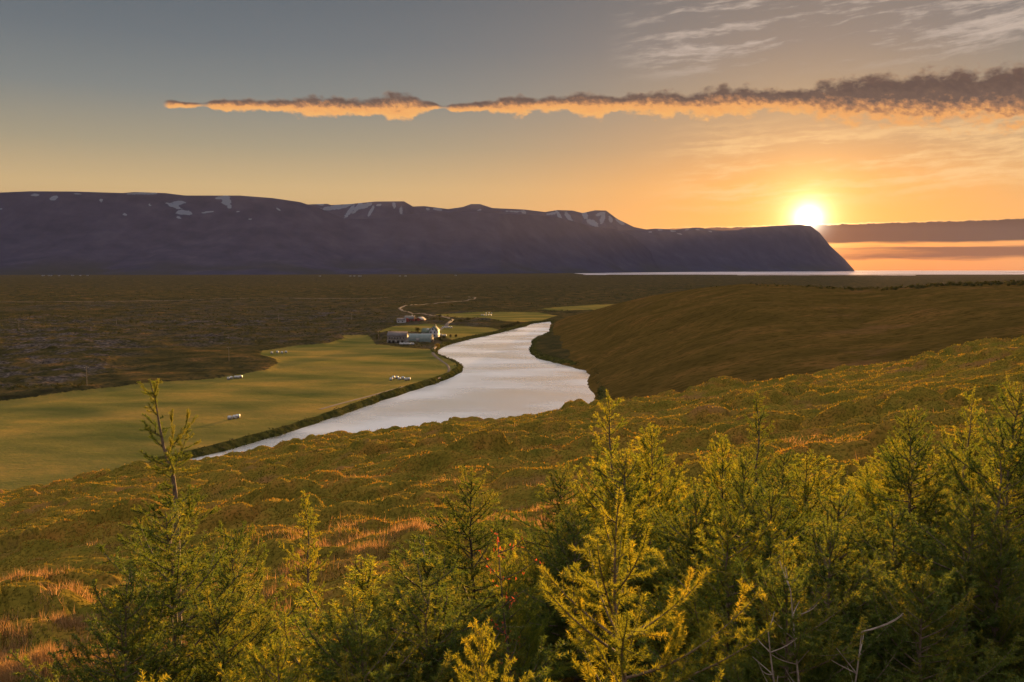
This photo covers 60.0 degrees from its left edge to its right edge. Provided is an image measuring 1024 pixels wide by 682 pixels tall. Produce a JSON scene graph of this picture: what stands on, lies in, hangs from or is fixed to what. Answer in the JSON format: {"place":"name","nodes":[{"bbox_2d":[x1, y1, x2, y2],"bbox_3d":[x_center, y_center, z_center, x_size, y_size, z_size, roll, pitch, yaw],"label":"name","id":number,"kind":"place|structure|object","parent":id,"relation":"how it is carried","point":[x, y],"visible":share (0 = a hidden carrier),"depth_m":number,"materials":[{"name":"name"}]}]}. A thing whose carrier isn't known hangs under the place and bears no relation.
{"place":"outdoors","nodes":[
{"label":"outdoors","id":0,"kind":"place"},
{"bbox_2d":[59,297,388,301],"bbox_3d":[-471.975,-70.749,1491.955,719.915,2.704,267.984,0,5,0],"label":"road","id":1,"kind":"structure","parent":0,"point":[238,298],"depth_m":1523.30,"materials":[{"name":"grey asphalt"}]},
{"bbox_2d":[0,191,667,274],"bbox_3d":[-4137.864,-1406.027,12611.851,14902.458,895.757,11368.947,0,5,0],"label":"mountain","id":2,"kind":"structure","parent":0,"point":[80,233],"depth_m":9243.05,"materials":[{"name":"grey stone"}]},
{"bbox_2d":[321,346,450,408],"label":"farm track","id":3,"kind":"structure","parent":0,"point":[438,358],"depth_m":387.35,"materials":[{"name":"brown soil"}]},
{"bbox_2d":[190,322,594,459],"bbox_3d":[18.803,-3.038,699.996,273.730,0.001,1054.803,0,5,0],"label":"river","id":4,"kind":"structure","parent":0,"point":[505,374],"depth_m":387.55,"materials":[{"name":"liquid"}]},
{"bbox_2d":[398,297,475,329],"bbox_3d":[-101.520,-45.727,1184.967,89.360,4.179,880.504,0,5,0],"label":"road","id":5,"kind":"structure","parent":0,"point":[448,323],"depth_m":976.76,"materials":[{"name":"grey gravel"}]},
{"bbox_2d":[308,201,644,230],"bbox_3d":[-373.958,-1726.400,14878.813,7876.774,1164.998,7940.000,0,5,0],"label":"mountain","id":6,"kind":"structure","parent":0,"point":[594,218],"depth_m":14762.74,"materials":[{"name":"white snow"}]},
{"bbox_2d":[0,336,1023,681],"bbox_3d":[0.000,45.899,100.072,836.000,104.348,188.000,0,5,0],"label":"hillside","id":7,"kind":"structure","parent":0,"point":[442,456],"depth_m":36.88,"materials":[{"name":"green plant"}]},
{"bbox_2d":[24,565,232,681],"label":"larch tree","id":8,"kind":"object","parent":7,"relation":"on","point":[124,649],"visible":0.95,"depth_m":7.56,"materials":[{"name":"green plant"}]},
{"bbox_2d":[87,378,220,645],"bbox_3d":[-5.508,2.892,13.848,1.721,4.717,2.382,0,5,0],"label":"larch tree","id":9,"kind":"object","parent":7,"relation":"on","point":[171,476],"visible":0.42,"depth_m":13.78,"materials":[{"name":"green plant"}]},
{"bbox_2d":[138,668,171,681],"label":"larch tree","id":10,"kind":"object","parent":7,"relation":"on","point":[143,677],"visible":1,"depth_m":4.97,"materials":[{"name":"yellow plant"}]},
{"bbox_2d":[5,501,313,681],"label":"larch tree","id":11,"kind":"object","parent":7,"relation":"on","point":[205,570],"visible":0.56,"depth_m":8.51,"materials":[{"name":"green plant"}]},
{"bbox_2d":[134,587,276,681],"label":"larch tree","id":12,"kind":"object","parent":7,"relation":"on","point":[210,656],"visible":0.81,"depth_m":7.85,"materials":[{"name":"green plant"}]},
{"bbox_2d":[138,520,323,681],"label":"larch tree","id":13,"kind":"object","parent":7,"relation":"on","point":[227,569],"visible":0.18,"depth_m":10.29,"materials":[{"name":"green plant"}]},
{"bbox_2d":[216,631,331,681],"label":"larch tree","id":14,"kind":"object","parent":7,"relation":"on","point":[281,670],"visible":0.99,"depth_m":6.50,"materials":[{"name":"green plant"}]},
{"bbox_2d":[279,491,332,626],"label":"larch tree","id":15,"kind":"object","parent":7,"relation":"on","point":[306,524],"visible":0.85,"depth_m":14.94,"materials":[{"name":"green plant"}]},
{"bbox_2d":[218,554,515,681],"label":"larch tree","id":16,"kind":"object","parent":7,"relation":"on","point":[368,595],"visible":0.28,"depth_m":7.39,"materials":[{"name":"green plant"}]},
{"bbox_2d":[257,584,526,681],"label":"larch tree","id":17,"kind":"object","parent":7,"relation":"on","point":[369,642],"visible":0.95,"depth_m":6.14,"materials":[{"name":"green plant"}]},
{"bbox_2d":[255,534,571,681],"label":"larch tree","id":18,"kind":"object","parent":7,"relation":"on","point":[428,567],"visible":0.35,"depth_m":7.30,"materials":[{"name":"green plant"}]},
{"bbox_2d":[314,578,551,681],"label":"larch tree","id":19,"kind":"object","parent":7,"relation":"on","point":[432,649],"visible":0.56,"depth_m":6.68,"materials":[{"name":"green plant"}]},
{"bbox_2d":[389,465,544,651],"bbox_3d":[-0.686,3.083,12.267,2.902,2.807,2.998,1,5,13],"label":"larch tree","id":20,"kind":"object","parent":7,"relation":"on","point":[454,543],"visible":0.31,"depth_m":12.25,"materials":[{"name":"green plant"}]},
{"bbox_2d":[449,615,553,681],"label":"larch tree","id":21,"kind":"object","parent":7,"relation":"on","point":[482,652],"visible":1,"depth_m":5.79,"materials":[{"name":"green plant"}]},
{"bbox_2d":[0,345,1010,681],"bbox_3d":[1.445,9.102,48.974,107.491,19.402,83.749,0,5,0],"label":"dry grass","id":22,"kind":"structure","parent":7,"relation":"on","point":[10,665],"depth_m":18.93,"materials":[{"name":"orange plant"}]},
{"bbox_2d":[473,530,540,681],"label":"red sapling","id":23,"kind":"object","parent":7,"relation":"on","point":[504,631],"visible":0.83,"depth_m":7.43,"materials":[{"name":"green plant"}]},
{"bbox_2d":[0,335,1023,681],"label":"heather","id":24,"kind":"object","parent":7,"relation":"on","point":[1018,371],"visible":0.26,"depth_m":34.96,"materials":[{"name":"brown plant"}]},
{"bbox_2d":[479,538,572,681],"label":"larch tree","id":25,"kind":"object","parent":7,"relation":"on","point":[515,622],"visible":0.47,"depth_m":8.20,"materials":[{"name":"green plant"}]},
{"bbox_2d":[460,462,634,624],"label":"larch tree","id":26,"kind":"object","parent":7,"relation":"on","point":[559,479],"visible":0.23,"depth_m":12.74,"materials":[{"name":"green plant"}]},
{"bbox_2d":[504,499,635,680],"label":"larch tree","id":27,"kind":"object","parent":7,"relation":"on","point":[570,508],"visible":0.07,"depth_m":9.78,"materials":[{"name":"green plant"}]},
{"bbox_2d":[469,509,685,681],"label":"larch tree","id":28,"kind":"object","parent":7,"relation":"on","point":[562,624],"visible":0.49,"depth_m":9.18,"materials":[{"name":"green plant"}]},
{"bbox_2d":[580,443,612,573],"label":"larch tree","id":29,"kind":"object","parent":7,"relation":"on","point":[596,464],"visible":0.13,"depth_m":15.12,"materials":[{"name":"green plant"}]},
{"bbox_2d":[514,448,708,663],"bbox_3d":[1.401,2.878,11.556,2.670,2.882,3.126,-1,5,-11],"label":"larch tree","id":30,"kind":"object","parent":7,"relation":"on","point":[629,494],"visible":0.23,"depth_m":11.76,"materials":[{"name":"green plant"}]},
{"bbox_2d":[565,389,661,551],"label":"larch tree","id":31,"kind":"object","parent":7,"relation":"on","point":[615,446],"visible":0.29,"depth_m":14.13,"materials":[{"name":"green plant"}]},
{"bbox_2d":[480,487,775,681],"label":"larch tree","id":32,"kind":"object","parent":7,"relation":"on","point":[620,637],"visible":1,"depth_m":5.66,"materials":[{"name":"green plant"}]},
{"bbox_2d":[592,422,724,587],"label":"larch tree","id":33,"kind":"object","parent":7,"relation":"on","point":[664,497],"visible":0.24,"depth_m":13.58,"materials":[{"name":"green plant"}]},
{"bbox_2d":[596,484,771,668],"bbox_3d":[1.987,2.764,10.175,2.294,2.310,2.391,4,6,43],"label":"larch tree","id":34,"kind":"object","parent":7,"relation":"on","point":[658,577],"visible":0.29,"depth_m":10.03,"materials":[{"name":"green plant"}]},
{"bbox_2d":[638,433,758,579],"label":"larch tree","id":35,"kind":"object","parent":7,"relation":"on","point":[711,470],"visible":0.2,"depth_m":14.23,"materials":[{"name":"green plant"}]},
{"bbox_2d":[655,448,792,662],"bbox_3d":[2.486,2.462,9.490,1.998,2.614,1.932,1,5,8],"label":"larch tree","id":36,"kind":"object","parent":7,"relation":"on","point":[741,465],"visible":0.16,"depth_m":9.61,"materials":[{"name":"green plant"}]},
{"bbox_2d":[622,506,841,681],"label":"larch tree","id":37,"kind":"object","parent":7,"relation":"on","point":[703,606],"visible":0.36,"depth_m":7.89,"materials":[{"name":"green plant"}]},
{"bbox_2d":[728,391,779,504],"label":"larch tree","id":38,"kind":"object","parent":7,"relation":"on","point":[759,427],"visible":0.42,"depth_m":16.31,"materials":[{"name":"green plant"}]},
{"bbox_2d":[679,481,857,673],"bbox_3d":[2.715,2.406,8.967,1.970,1.984,2.054,1,5,6],"label":"larch tree","id":39,"kind":"object","parent":7,"relation":"on","point":[768,546],"visible":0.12,"depth_m":8.92,"materials":[{"name":"green plant"}]},
{"bbox_2d":[721,449,844,542],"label":"larch tree","id":40,"kind":"object","parent":7,"relation":"on","point":[769,482],"visible":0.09,"depth_m":13.74,"materials":[{"name":"green plant"}]},
{"bbox_2d":[637,540,957,681],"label":"larch tree","id":41,"kind":"object","parent":7,"relation":"on","point":[849,652],"visible":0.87,"depth_m":6.47,"materials":[{"name":"green plant"}]},
{"bbox_2d":[728,449,889,575],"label":"larch tree","id":42,"kind":"object","parent":7,"relation":"on","point":[807,490],"visible":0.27,"depth_m":12.11,"materials":[{"name":"green plant"}]},
{"bbox_2d":[656,517,965,681],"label":"larch tree","id":43,"kind":"object","parent":7,"relation":"on","point":[824,573],"visible":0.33,"depth_m":7.35,"materials":[{"name":"green plant"}]},
{"bbox_2d":[730,488,923,629],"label":"larch tree","id":44,"kind":"object","parent":7,"relation":"on","point":[838,505],"visible":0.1,"depth_m":8.80,"materials":[{"name":"green plant"}]},
{"bbox_2d":[753,562,902,681],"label":"dead shrub","id":45,"kind":"object","parent":7,"relation":"on","point":[797,662],"visible":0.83,"depth_m":6.21,"materials":[{"name":"grey wood"}]},
{"bbox_2d":[829,463,898,565],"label":"larch tree","id":46,"kind":"object","parent":7,"relation":"on","point":[858,504],"visible":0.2,"depth_m":12.20,"materials":[{"name":"green plant"}]},
{"bbox_2d":[791,501,966,665],"bbox_3d":[3.525,2.439,8.505,1.816,1.829,1.893,2,5,26],"label":"larch tree","id":47,"kind":"object","parent":7,"relation":"on","point":[899,552],"visible":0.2,"depth_m":8.41,"materials":[{"name":"green plant"}]},
{"bbox_2d":[753,559,1023,681],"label":"larch tree","id":48,"kind":"object","parent":7,"relation":"on","point":[918,665],"visible":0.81,"depth_m":6.80,"materials":[{"name":"green plant"}]},
{"bbox_2d":[820,435,956,532],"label":"larch tree","id":49,"kind":"object","parent":7,"relation":"on","point":[884,478],"visible":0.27,"depth_m":13.68,"materials":[{"name":"green plant"}]},
{"bbox_2d":[773,546,1006,681],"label":"larch tree","id":50,"kind":"object","parent":7,"relation":"on","point":[886,566],"visible":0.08,"depth_m":7.70,"materials":[{"name":"green plant"}]},
{"bbox_2d":[826,405,991,585],"bbox_3d":[4.985,1.958,10.790,2.091,2.443,2.163,-1,5,-16],"label":"larch tree","id":51,"kind":"object","parent":7,"relation":"on","point":[924,500],"visible":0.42,"depth_m":10.61,"materials":[{"name":"green plant"}]},
{"bbox_2d":[815,487,1023,681],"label":"larch tree","id":52,"kind":"object","parent":7,"relation":"on","point":[964,561],"visible":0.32,"depth_m":7.77,"materials":[{"name":"green plant"}]},
{"bbox_2d":[897,446,954,570],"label":"larch tree","id":53,"kind":"object","parent":7,"relation":"on","point":[933,480],"visible":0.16,"depth_m":11.22,"materials":[{"name":"green plant"}]},
{"bbox_2d":[885,374,1023,649],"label":"larch tree","id":54,"kind":"object","parent":7,"relation":"on","point":[958,483],"visible":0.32,"depth_m":9.07,"materials":[{"name":"green plant"}]},
{"bbox_2d":[924,386,998,539],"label":"larch tree","id":55,"kind":"object","parent":7,"relation":"on","point":[970,422],"visible":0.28,"depth_m":11.60,"materials":[{"name":"green plant"}]},
{"bbox_2d":[926,518,1023,681],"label":"larch tree","id":56,"kind":"object","parent":7,"relation":"on","point":[1002,623],"visible":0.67,"depth_m":7.57,"materials":[{"name":"green plant"}]},
{"bbox_2d":[926,469,1023,594],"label":"larch tree","id":57,"kind":"object","parent":7,"relation":"on","point":[1011,510],"visible":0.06,"depth_m":10.19,"materials":[{"name":"green plant"}]},
{"bbox_2d":[937,440,1023,662],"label":"larch tree","id":58,"kind":"object","parent":7,"relation":"on","point":[1001,457],"visible":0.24,"depth_m":8.52,"materials":[{"name":"green plant"}]},
{"bbox_2d":[0,273,1023,490],"bbox_3d":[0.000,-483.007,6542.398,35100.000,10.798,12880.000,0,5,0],"label":"ground","id":59,"kind":"structure","parent":0,"point":[49,433],"depth_m":573.56,"materials":[{"name":"green plant"}]},
{"bbox_2d":[0,285,712,390],"bbox_3d":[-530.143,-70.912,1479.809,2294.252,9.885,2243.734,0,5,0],"label":"scrub","id":60,"kind":"object","parent":59,"relation":"on","point":[82,383],"visible":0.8,"depth_m":1020.45,"materials":[{"name":"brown plant"}]},
{"bbox_2d":[387,331,408,342],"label":"long shed","id":61,"kind":"structure","parent":59,"relation":"on","point":[397,336],"depth_m":608.43,"materials":[{"name":"grey metal"}]},
{"bbox_2d":[194,319,608,455],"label":"bank grass","id":62,"kind":"structure","parent":59,"relation":"on","point":[598,392],"depth_m":488.59,"materials":[{"name":"green plant"}]},
{"bbox_2d":[397,318,405,322],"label":"cabin","id":63,"kind":"object","parent":59,"relation":"on","point":[401,320],"visible":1,"depth_m":835.09,"materials":[{"name":"grey"}]},
{"bbox_2d":[404,315,415,321],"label":"red house","id":64,"kind":"structure","parent":59,"relation":"on","point":[410,318],"depth_m":844.35,"materials":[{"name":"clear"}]},
{"bbox_2d":[408,333,433,341],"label":"barn","id":65,"kind":"structure","parent":59,"relation":"on","point":[422,337],"depth_m":627.68,"materials":[{"name":"grey metal"}]},
{"bbox_2d":[415,317,426,320],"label":"red house","id":66,"kind":"structure","parent":59,"relation":"on","point":[420,319],"depth_m":849.23,"materials":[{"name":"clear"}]},
{"bbox_2d":[421,324,439,336],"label":"farmhouse","id":67,"kind":"object","parent":59,"relation":"on","point":[434,330],"visible":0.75,"depth_m":667.23,"materials":[{"name":"white"}]},
{"bbox_2d":[0,0,1023,270],"label":"sky","id":68,"kind":"structure","parent":0,"point":[892,130],"materials":[{"name":"orange"}]},
{"bbox_2d":[622,225,853,271],"bbox_3d":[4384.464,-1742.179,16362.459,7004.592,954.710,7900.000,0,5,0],"label":"headland","id":69,"kind":"structure","parent":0,"point":[792,248],"depth_m":16134.52,"materials":[{"name":"grey stone"}]},
{"bbox_2d":[549,283,1023,399],"bbox_3d":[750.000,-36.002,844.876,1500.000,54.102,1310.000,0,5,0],"label":"hill","id":70,"kind":"structure","parent":0,"point":[679,341],"depth_m":414.70,"materials":[{"name":"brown plant"}]},
{"bbox_2d":[716,279,1023,290],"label":"treeline","id":71,"kind":"object","parent":70,"relation":"on","point":[978,283],"visible":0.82,"depth_m":520.70,"materials":[{"name":"green plant"}]},
{"bbox_2d":[575,271,1023,274],"bbox_3d":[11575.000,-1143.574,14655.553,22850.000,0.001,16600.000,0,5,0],"label":"sea","id":72,"kind":"structure","parent":0,"point":[860,273],"depth_m":9640.62,"materials":[{"name":"liquid"}]}
]}

